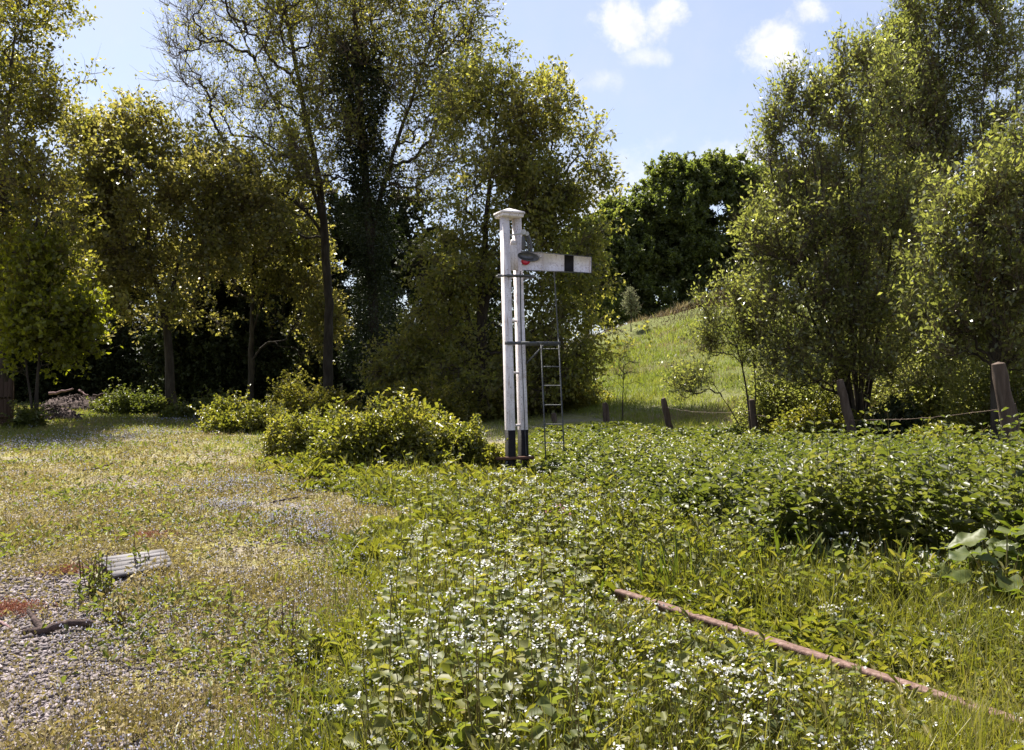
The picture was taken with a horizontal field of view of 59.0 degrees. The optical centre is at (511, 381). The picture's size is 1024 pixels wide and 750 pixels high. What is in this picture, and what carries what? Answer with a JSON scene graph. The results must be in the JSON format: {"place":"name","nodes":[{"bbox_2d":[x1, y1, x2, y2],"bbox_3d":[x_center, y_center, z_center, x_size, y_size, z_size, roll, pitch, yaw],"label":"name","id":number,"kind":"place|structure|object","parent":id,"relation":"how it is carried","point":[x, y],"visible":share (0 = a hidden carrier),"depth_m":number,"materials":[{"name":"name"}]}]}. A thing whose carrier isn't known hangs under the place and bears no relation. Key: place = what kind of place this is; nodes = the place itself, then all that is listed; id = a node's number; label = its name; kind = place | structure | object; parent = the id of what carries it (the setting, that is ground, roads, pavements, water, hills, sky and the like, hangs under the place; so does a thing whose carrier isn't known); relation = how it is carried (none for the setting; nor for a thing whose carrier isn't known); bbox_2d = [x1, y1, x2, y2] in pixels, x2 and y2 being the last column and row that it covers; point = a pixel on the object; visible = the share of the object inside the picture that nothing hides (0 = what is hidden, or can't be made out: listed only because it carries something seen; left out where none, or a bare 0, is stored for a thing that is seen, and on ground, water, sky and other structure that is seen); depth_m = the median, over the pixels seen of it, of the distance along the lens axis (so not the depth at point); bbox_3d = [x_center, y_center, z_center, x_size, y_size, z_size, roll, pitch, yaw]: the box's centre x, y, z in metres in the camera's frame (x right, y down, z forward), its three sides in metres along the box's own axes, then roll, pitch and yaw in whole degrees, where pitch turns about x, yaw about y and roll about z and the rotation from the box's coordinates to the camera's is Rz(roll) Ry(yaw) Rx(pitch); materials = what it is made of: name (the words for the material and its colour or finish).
{"place":"outdoors","nodes":[
{"label":"outdoors","id":0,"kind":"place"},
{"bbox_2d":[0,295,1022,749],"bbox_3d":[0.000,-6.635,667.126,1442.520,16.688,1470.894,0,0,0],"label":"ground","id":1,"kind":"structure","parent":0,"point":[574,419],"depth_m":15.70,"materials":[{"name":"green plant"}]},
{"bbox_2d":[0,378,13,425],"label":"paling fence","id":2,"kind":"object","parent":1,"relation":"on","point":[6,391],"visible":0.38,"depth_m":29.91,"materials":[{"name":"brown wood"}]},
{"bbox_2d":[0,399,57,428],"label":"nettle clump","id":3,"kind":"object","parent":1,"relation":"on","point":[24,416],"visible":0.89,"depth_m":28.84,"materials":[{"name":"green plant"}]},
{"bbox_2d":[8,350,61,402],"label":"shade bush","id":4,"kind":"object","parent":1,"relation":"on","point":[21,392],"visible":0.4,"depth_m":49.15,"materials":[{"name":"green plant"}]},
{"bbox_2d":[0,0,113,381],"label":"edge tree","id":5,"kind":"object","parent":1,"relation":"on","point":[26,97],"visible":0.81,"depth_m":30.28,"materials":[{"name":"green plant"}]},
{"bbox_2d":[0,215,122,409],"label":"maple sapling","id":6,"kind":"object","parent":1,"relation":"on","point":[66,327],"visible":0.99,"depth_m":29.10,"materials":[{"name":"green plant"}]},
{"bbox_2d":[19,557,103,579],"bbox_3d":[-3.798,1.601,7.689,0.719,0.080,1.019,0,0,10],"label":"stonecrop mat","id":7,"kind":"object","parent":1,"relation":"on","point":[66,569],"visible":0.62,"depth_m":7.70,"materials":[{"name":"plant"}]},
{"bbox_2d":[39,404,84,420],"bbox_3d":[-16.675,1.205,33.031,2.117,0.823,1.266,0,0,0],"label":"soil heap","id":8,"kind":"object","parent":1,"relation":"on","point":[64,413],"visible":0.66,"depth_m":32.75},
{"bbox_2d":[41,394,96,409],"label":"soil heap","id":9,"kind":"object","parent":1,"relation":"on","point":[76,401],"visible":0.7,"depth_m":40.57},
{"bbox_2d":[48,388,73,394],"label":"dead limb","id":10,"kind":"object","parent":9,"relation":"on","point":[52,393],"visible":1,"depth_m":40.03,"materials":[{"name":"brown wood"}]},
{"bbox_2d":[93,393,117,396],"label":"dead limb","id":11,"kind":"object","parent":9,"relation":"on","point":[95,395],"visible":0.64,"depth_m":40.38,"materials":[{"name":"brown wood"}]},
{"bbox_2d":[5,172,140,398],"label":"shade tree","id":12,"kind":"object","parent":1,"relation":"on","point":[41,224],"visible":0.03,"depth_m":50.11,"materials":[{"name":"green plant"}]},
{"bbox_2d":[20,319,145,400],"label":"shade bush","id":13,"kind":"object","parent":1,"relation":"on","point":[114,363],"visible":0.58,"depth_m":51.58,"materials":[{"name":"green plant"}]},
{"bbox_2d":[70,550,116,600],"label":"dead weed","id":14,"kind":"object","parent":1,"relation":"on","point":[96,578],"visible":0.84,"depth_m":6.92,"materials":[{"name":"green plant"}]},
{"bbox_2d":[84,463,112,470],"bbox_3d":[-7.706,1.599,16.941,0.157,0.110,0.741,0,0,22],"label":"stick","id":15,"kind":"object","parent":1,"relation":"on","point":[97,467],"visible":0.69,"depth_m":16.80,"materials":[{"name":"brown wood"}]},
{"bbox_2d":[96,591,127,625],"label":"dead weed","id":16,"kind":"object","parent":1,"relation":"on","point":[121,608],"visible":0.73,"depth_m":6.11,"materials":[{"name":"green plant"}]},
{"bbox_2d":[82,207,171,354],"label":"shade tree","id":17,"kind":"object","parent":1,"relation":"on","point":[140,332],"visible":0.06,"depth_m":55.58,"materials":[{"name":"green plant"}]},
{"bbox_2d":[82,377,181,415],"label":"nettle clump","id":18,"kind":"object","parent":1,"relation":"on","point":[123,402],"visible":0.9,"depth_m":36.45,"materials":[{"name":"green plant"}]},
{"bbox_2d":[101,549,171,577],"bbox_3d":[-3.232,1.558,7.799,0.550,0.092,0.660,0,0,-28],"label":"wooden board","id":19,"kind":"object","parent":1,"relation":"on","point":[123,559],"visible":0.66,"depth_m":7.79,"materials":[{"name":"white wood"}]},
{"bbox_2d":[127,536,149,563],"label":"dead weed","id":20,"kind":"object","parent":1,"relation":"on","point":[134,551],"visible":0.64,"depth_m":7.79,"materials":[{"name":"green plant"}]},
{"bbox_2d":[97,525,226,541],"bbox_3d":[-3.721,1.600,9.527,1.389,0.082,1.200,0,0,0],"label":"stonecrop mat","id":21,"kind":"object","parent":1,"relation":"on","point":[148,534],"visible":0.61,"depth_m":9.46,"materials":[{"name":"plant"}]},
{"bbox_2d":[22,75,313,405],"bbox_3d":[-13.797,-5.441,36.656,11.337,13.695,7.859,0,0,0],"label":"leaning tree","id":22,"kind":"object","parent":1,"relation":"on","point":[126,150],"visible":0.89,"depth_m":36.01,"materials":[{"name":"green plant"}]},
{"bbox_2d":[0,474,372,749],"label":"gravel","id":23,"kind":"structure","parent":1,"relation":"on","point":[42,649],"depth_m":5.56,"materials":[{"name":"grey gravel"}]},
{"bbox_2d":[0,621,11,628],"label":"stick","id":24,"kind":"object","parent":23,"relation":"on","point":[4,624],"visible":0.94,"depth_m":6.09,"materials":[{"name":"brown wood"}]},
{"bbox_2d":[0,593,83,618],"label":"stonecrop mat","id":25,"kind":"object","parent":23,"relation":"on","point":[4,604],"visible":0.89,"depth_m":6.48,"materials":[{"name":"green plant"}]},
{"bbox_2d":[21,608,93,635],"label":"fallen branch","id":26,"kind":"object","parent":23,"relation":"on","point":[38,624],"visible":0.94,"depth_m":5.95,"materials":[{"name":"brown wood"}]},
{"bbox_2d":[157,382,242,419],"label":"nettle clump","id":27,"kind":"object","parent":1,"relation":"on","point":[177,410],"visible":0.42,"depth_m":33.16,"materials":[{"name":"green plant"}]},
{"bbox_2d":[0,408,402,749],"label":"weeds","id":28,"kind":"object","parent":1,"relation":"on","point":[240,658],"visible":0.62,"depth_m":6.88,"materials":[{"name":"green plant"}]},
{"bbox_2d":[0,413,414,749],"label":"forget me nots","id":29,"kind":"object","parent":1,"relation":"on","point":[241,560],"visible":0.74,"depth_m":7.15,"materials":[{"name":"plant"}]},
{"bbox_2d":[124,308,303,403],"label":"shade bush","id":30,"kind":"object","parent":1,"relation":"on","point":[236,380],"visible":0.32,"depth_m":46.81,"materials":[{"name":"green plant"}]},
{"bbox_2d":[132,232,299,397],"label":"shade tree","id":31,"kind":"object","parent":1,"relation":"on","point":[205,347],"visible":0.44,"depth_m":46.59,"materials":[{"name":"green plant"}]},
{"bbox_2d":[186,384,291,433],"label":"bramble bush","id":32,"kind":"object","parent":1,"relation":"on","point":[221,414],"visible":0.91,"depth_m":26.26,"materials":[{"name":"green plant"}]},
{"bbox_2d":[165,166,362,404],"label":"field maple","id":33,"kind":"object","parent":1,"relation":"on","point":[283,282],"visible":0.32,"depth_m":42.38,"materials":[{"name":"green plant"}]},
{"bbox_2d":[135,0,402,402],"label":"ash tree","id":34,"kind":"object","parent":1,"relation":"on","point":[281,11],"visible":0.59,"depth_m":39.37,"materials":[{"name":"green plant"}]},
{"bbox_2d":[0,401,558,455],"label":"wood edge grass","id":35,"kind":"structure","parent":1,"relation":"on","point":[142,415],"depth_m":26.35,"materials":[{"name":"green plant"}]},
{"bbox_2d":[265,597,307,647],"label":"dead weed","id":36,"kind":"object","parent":1,"relation":"on","point":[270,609],"visible":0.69,"depth_m":5.71,"materials":[{"name":"green plant"}]},
{"bbox_2d":[273,496,299,502],"bbox_3d":[-3.015,1.577,12.140,0.044,0.042,0.480,0,0,32],"label":"stick","id":37,"kind":"object","parent":1,"relation":"on","point":[275,501],"visible":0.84,"depth_m":12.08,"materials":[{"name":"brown wood"}]},
{"bbox_2d":[259,396,334,457],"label":"bramble bush","id":38,"kind":"object","parent":1,"relation":"on","point":[290,431],"visible":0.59,"depth_m":19.21,"materials":[{"name":"green plant"}]},
{"bbox_2d":[221,170,386,390],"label":"shade tree","id":39,"kind":"object","parent":1,"relation":"on","point":[343,250],"visible":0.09,"depth_m":49.38,"materials":[{"name":"green plant"}]},
{"bbox_2d":[247,369,365,422],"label":"hawthorn bush","id":40,"kind":"object","parent":1,"relation":"on","point":[293,393],"visible":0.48,"depth_m":29.27,"materials":[{"name":"green plant"}]},
{"bbox_2d":[261,317,386,401],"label":"shade bush","id":41,"kind":"object","parent":1,"relation":"on","point":[315,369],"visible":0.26,"depth_m":45.48,"materials":[{"name":"green plant"}]},
{"bbox_2d":[254,0,510,410],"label":"ivy clad tree","id":42,"kind":"object","parent":1,"relation":"on","point":[361,128],"visible":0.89,"depth_m":37.39,"materials":[{"name":"green plant"}]},
{"bbox_2d":[286,386,487,471],"bbox_3d":[-2.227,0.970,16.658,3.694,1.774,2.881,0,0,-18],"label":"bramble bush","id":43,"kind":"object","parent":1,"relation":"on","point":[395,430],"visible":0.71,"depth_m":15.86,"materials":[{"name":"green plant"}]},
{"bbox_2d":[290,187,514,339],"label":"shade tree","id":44,"kind":"object","parent":1,"relation":"on","point":[402,215],"visible":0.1,"depth_m":49.77,"materials":[{"name":"green plant"}]},
{"bbox_2d":[366,370,489,426],"bbox_3d":[-2.501,0.584,30.073,4.047,1.950,3.768,0,0,44],"label":"bramble bush","id":45,"kind":"object","parent":1,"relation":"on","point":[461,408],"visible":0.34,"depth_m":29.66,"materials":[{"name":"green plant"}]},
{"bbox_2d":[352,298,544,400],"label":"shade bush","id":46,"kind":"object","parent":1,"relation":"on","point":[490,327],"visible":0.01,"depth_m":44.19,"materials":[{"name":"green plant"}]},
{"bbox_2d":[419,415,519,472],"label":"bramble bush","id":47,"kind":"object","parent":1,"relation":"on","point":[483,451],"visible":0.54,"depth_m":15.83,"materials":[{"name":"green plant"}]},
{"bbox_2d":[339,466,602,749],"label":"mustard weeds","id":48,"kind":"object","parent":1,"relation":"on","point":[485,700],"visible":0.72,"depth_m":4.42,"materials":[{"name":"green plant"}]},
{"bbox_2d":[337,31,656,420],"bbox_3d":[-0.547,-5.374,32.674,11.365,14.215,7.254,0,0,0],"label":"spreading tree","id":49,"kind":"object","parent":1,"relation":"on","point":[542,194],"visible":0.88,"depth_m":31.88,"materials":[{"name":"green plant"}]},
{"bbox_2d":[494,208,591,467],"bbox_3d":[0.525,-0.568,15.762,1.698,4.908,0.547,0,0,0],"label":"semaphore signal","id":50,"kind":"object","parent":1,"relation":"on","point":[517,259],"visible":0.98,"depth_m":15.65,"materials":[{"name":"white paint"}]},
{"bbox_2d":[471,374,616,418],"bbox_3d":[0.778,0.520,33.056,6.202,2.200,3.966,0,0,0],"label":"ivy bush","id":51,"kind":"object","parent":1,"relation":"on","point":[498,409],"visible":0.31,"depth_m":32.06,"materials":[{"name":"green plant"}]},
{"bbox_2d":[551,413,556,423],"bbox_3d":[1.313,1.199,27.999,0.206,0.492,0.194,0,0,0],"label":"fence post","id":52,"kind":"object","parent":1,"relation":"on","point":[554,416],"visible":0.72,"depth_m":27.93,"materials":[{"name":"brown wood"}]},
{"bbox_2d":[136,449,1023,749],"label":"tall grass","id":53,"kind":"structure","parent":1,"relation":"on","point":[968,719],"depth_m":4.99,"materials":[{"name":"green plant"}]},
{"bbox_2d":[549,213,634,334],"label":"tree","id":54,"kind":"object","parent":1,"relation":"on","point":[608,249],"visible":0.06,"depth_m":94.59,"materials":[{"name":"green plant"}]},
{"bbox_2d":[602,402,609,421],"bbox_3d":[2.719,1.044,26.003,0.256,0.913,0.219,0,0,0],"label":"fence post","id":55,"kind":"object","parent":1,"relation":"on","point":[605,409],"visible":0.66,"depth_m":25.93,"materials":[{"name":"brown wood"}]},
{"bbox_2d":[609,338,642,420],"bbox_3d":[3.365,-0.094,27.064,1.227,2.749,1.245,0,0,0],"label":"bare sapling","id":56,"kind":"object","parent":1,"relation":"on","point":[627,372],"visible":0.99,"depth_m":27.00,"materials":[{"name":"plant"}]},
{"bbox_2d":[579,184,678,329],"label":"tree","id":57,"kind":"object","parent":1,"relation":"on","point":[637,245],"visible":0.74,"depth_m":93.54,"materials":[{"name":"green plant"}]},
{"bbox_2d":[619,284,640,331],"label":"pale shrub","id":58,"kind":"object","parent":1,"relation":"on","point":[630,298],"visible":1,"depth_m":71.87,"materials":[{"name":"green plant"}]},
{"bbox_2d":[252,431,1023,749],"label":"flowering weeds","id":59,"kind":"object","parent":1,"relation":"on","point":[838,638],"visible":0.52,"depth_m":5.46,"materials":[{"name":"green plant"}]},
{"bbox_2d":[272,436,1023,749],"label":"white wildflowers","id":60,"kind":"object","parent":59,"relation":"on","point":[611,663],"visible":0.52,"depth_m":4.40,"materials":[{"name":"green plant"}]},
{"bbox_2d":[661,398,673,427],"bbox_3d":[3.981,0.996,22.999,0.402,1.192,0.188,0,0,0],"label":"fence post","id":61,"kind":"object","parent":1,"relation":"on","point":[666,413],"visible":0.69,"depth_m":22.93,"materials":[{"name":"brown wood"}]},
{"bbox_2d":[600,533,749,597],"bbox_3d":[1.231,1.402,6.926,1.233,0.553,0.466,0,0,-8],"label":"broad bladed plant","id":62,"kind":"object","parent":1,"relation":"on","point":[640,563],"visible":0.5,"depth_m":6.87,"materials":[{"name":"green plant"}]},
{"bbox_2d":[620,150,729,316],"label":"tree","id":63,"kind":"object","parent":1,"relation":"on","point":[679,180],"visible":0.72,"depth_m":94.72,"materials":[{"name":"green plant"}]},
{"bbox_2d":[651,256,782,429],"bbox_3d":[4.603,-0.659,20.308,3.125,4.449,2.264,0,0,0],"label":"willow sapling","id":64,"kind":"object","parent":1,"relation":"on","point":[709,343],"visible":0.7,"depth_m":20.25,"materials":[{"name":"green plant"}]},
{"bbox_2d":[673,144,768,309],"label":"tree","id":65,"kind":"object","parent":1,"relation":"on","point":[725,163],"visible":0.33,"depth_m":96.17,"materials":[{"name":"green plant"}]},
{"bbox_2d":[749,399,758,432],"bbox_3d":[5.455,1.033,20.301,0.297,1.290,0.181,0,0,0],"label":"fence post","id":66,"kind":"object","parent":1,"relation":"on","point":[753,413],"visible":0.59,"depth_m":20.25,"materials":[{"name":"brown wood"}]},
{"bbox_2d":[714,159,804,293],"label":"tree","id":67,"kind":"object","parent":1,"relation":"on","point":[732,179],"visible":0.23,"depth_m":96.17,"materials":[{"name":"green plant"}]},
{"bbox_2d":[516,406,1023,576],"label":"nettle bed","id":68,"kind":"object","parent":1,"relation":"on","point":[892,487],"visible":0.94,"depth_m":8.48,"materials":[{"name":"green plant"}]},
{"bbox_2d":[554,284,1023,429],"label":"meadow grass","id":69,"kind":"structure","parent":1,"relation":"on","point":[642,376],"depth_m":36.82,"materials":[{"name":"green plant"}]},
{"bbox_2d":[724,333,872,435],"bbox_3d":[6.598,0.326,21.269,3.438,3.168,2.666,0,0,39],"label":"willow shrub","id":70,"kind":"object","parent":1,"relation":"on","point":[774,401],"visible":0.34,"depth_m":21.25,"materials":[{"name":"green plant"}]},
{"bbox_2d":[759,385,872,438],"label":"bramble bush","id":71,"kind":"object","parent":1,"relation":"on","point":[822,414],"visible":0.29,"depth_m":19.75,"materials":[{"name":"green plant"}]},
{"bbox_2d":[758,527,873,573],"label":"broad bladed plant","id":72,"kind":"object","parent":1,"relation":"on","point":[777,544],"visible":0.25,"depth_m":7.29,"materials":[{"name":"green plant"}]},
{"bbox_2d":[614,589,1022,722],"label":"rusty rail","id":73,"kind":"object","parent":1,"relation":"on","point":[798,649],"visible":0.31,"depth_m":5.22,"materials":[{"name":"metal"}]},
{"bbox_2d":[783,141,867,290],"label":"tree","id":74,"kind":"object","parent":1,"relation":"on","point":[821,218],"visible":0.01,"depth_m":96.84,"materials":[{"name":"green plant"}]},
{"bbox_2d":[721,11,971,423],"bbox_3d":[7.248,-3.333,19.775,5.497,9.833,4.067,0,0,0],"label":"willow tree","id":75,"kind":"object","parent":1,"relation":"on","point":[854,297],"visible":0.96,"depth_m":19.37,"materials":[{"name":"green plant"}]},
{"bbox_2d":[836,379,857,437],"bbox_3d":[6.448,0.879,17.201,0.580,1.861,0.197,0,0,0],"label":"fence post","id":76,"kind":"object","parent":1,"relation":"on","point":[847,413],"visible":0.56,"depth_m":17.13,"materials":[{"name":"brown wood"}]},
{"bbox_2d":[758,415,840,423],"bbox_3d":[5.908,0.778,18.659,0.082,0.112,3.260,0,0,-18],"label":"barbed wire","id":77,"kind":"object","parent":76,"relation":"attached to","point":[795,420],"visible":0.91,"depth_m":18.99,"materials":[{"name":"grey metal"}]},
{"bbox_2d":[790,529,942,579],"bbox_3d":[2.779,1.443,7.087,1.222,0.492,0.535,0,0,0],"label":"broad bladed plant","id":78,"kind":"object","parent":1,"relation":"on","point":[882,550],"visible":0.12,"depth_m":7.11,"materials":[{"name":"green plant"}]},
{"bbox_2d":[834,388,954,441],"bbox_3d":[7.632,0.897,18.505,2.522,1.559,2.618,0,0,-30],"label":"bramble bush","id":79,"kind":"object","parent":1,"relation":"on","point":[896,406],"visible":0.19,"depth_m":18.18,"materials":[{"name":"green plant"}]},
{"bbox_2d":[819,0,976,372],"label":"willow tree","id":80,"kind":"object","parent":1,"relation":"on","point":[952,116],"visible":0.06,"depth_m":23.55,"materials":[{"name":"green plant"}]},
{"bbox_2d":[824,320,975,425],"bbox_3d":[9.515,-0.235,21.610,4.445,4.093,3.618,0,0,0],"label":"willow shrub","id":81,"kind":"object","parent":1,"relation":"on","point":[927,400],"visible":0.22,"depth_m":21.01,"materials":[{"name":"green plant"}]},
{"bbox_2d":[860,416,989,450],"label":"bramble bush","id":82,"kind":"object","parent":1,"relation":"on","point":[939,426],"visible":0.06,"depth_m":15.14,"materials":[{"name":"green plant"}]},
{"bbox_2d":[852,0,1023,400],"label":"willow tree","id":83,"kind":"object","parent":1,"relation":"on","point":[958,17],"visible":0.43,"depth_m":22.54,"materials":[{"name":"green plant"}]},
{"bbox_2d":[885,544,1004,586],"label":"broad bladed plant","id":84,"kind":"object","parent":1,"relation":"on","point":[936,559],"visible":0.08,"depth_m":6.94,"materials":[{"name":"green plant"}]},
{"bbox_2d":[878,90,1023,447],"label":"willow tree","id":85,"kind":"object","parent":1,"relation":"on","point":[992,218],"visible":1,"depth_m":16.22,"materials":[{"name":"green plant"}]},
{"bbox_2d":[924,537,1021,589],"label":"burdock plant","id":86,"kind":"object","parent":1,"relation":"on","point":[1000,548],"visible":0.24,"depth_m":6.65,"materials":[{"name":"green plant"}]},
{"bbox_2d":[929,321,1023,443],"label":"willow shrub","id":87,"kind":"object","parent":1,"relation":"on","point":[976,417],"visible":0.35,"depth_m":18.19,"materials":[{"name":"green plant"}]},
{"bbox_2d":[936,524,1023,603],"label":"burdock plant","id":88,"kind":"object","parent":1,"relation":"on","point":[968,539],"visible":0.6,"depth_m":6.28,"materials":[{"name":"green plant"}]},
{"bbox_2d":[975,507,1023,564],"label":"burdock plant","id":89,"kind":"object","parent":1,"relation":"on","point":[1019,514],"visible":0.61,"depth_m":6.98,"materials":[{"name":"green plant"}]},
{"bbox_2d":[991,362,1022,445],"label":"fence post","id":90,"kind":"object","parent":1,"relation":"on","point":[1001,384],"visible":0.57,"depth_m":12.92,"materials":[{"name":"brown wood"}]},
{"bbox_2d":[885,409,996,419],"bbox_3d":[6.748,0.542,15.010,0.076,0.363,4.258,0,0,-10],"label":"barbed wire","id":91,"kind":"object","parent":90,"relation":"attached to","point":[937,416],"visible":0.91,"depth_m":14.25,"materials":[{"name":"grey metal"}]},
{"bbox_2d":[0,0,1023,352],"label":"sky","id":92,"kind":"structure","parent":0,"point":[678,76],"materials":[{"name":"blue"}]}
]}

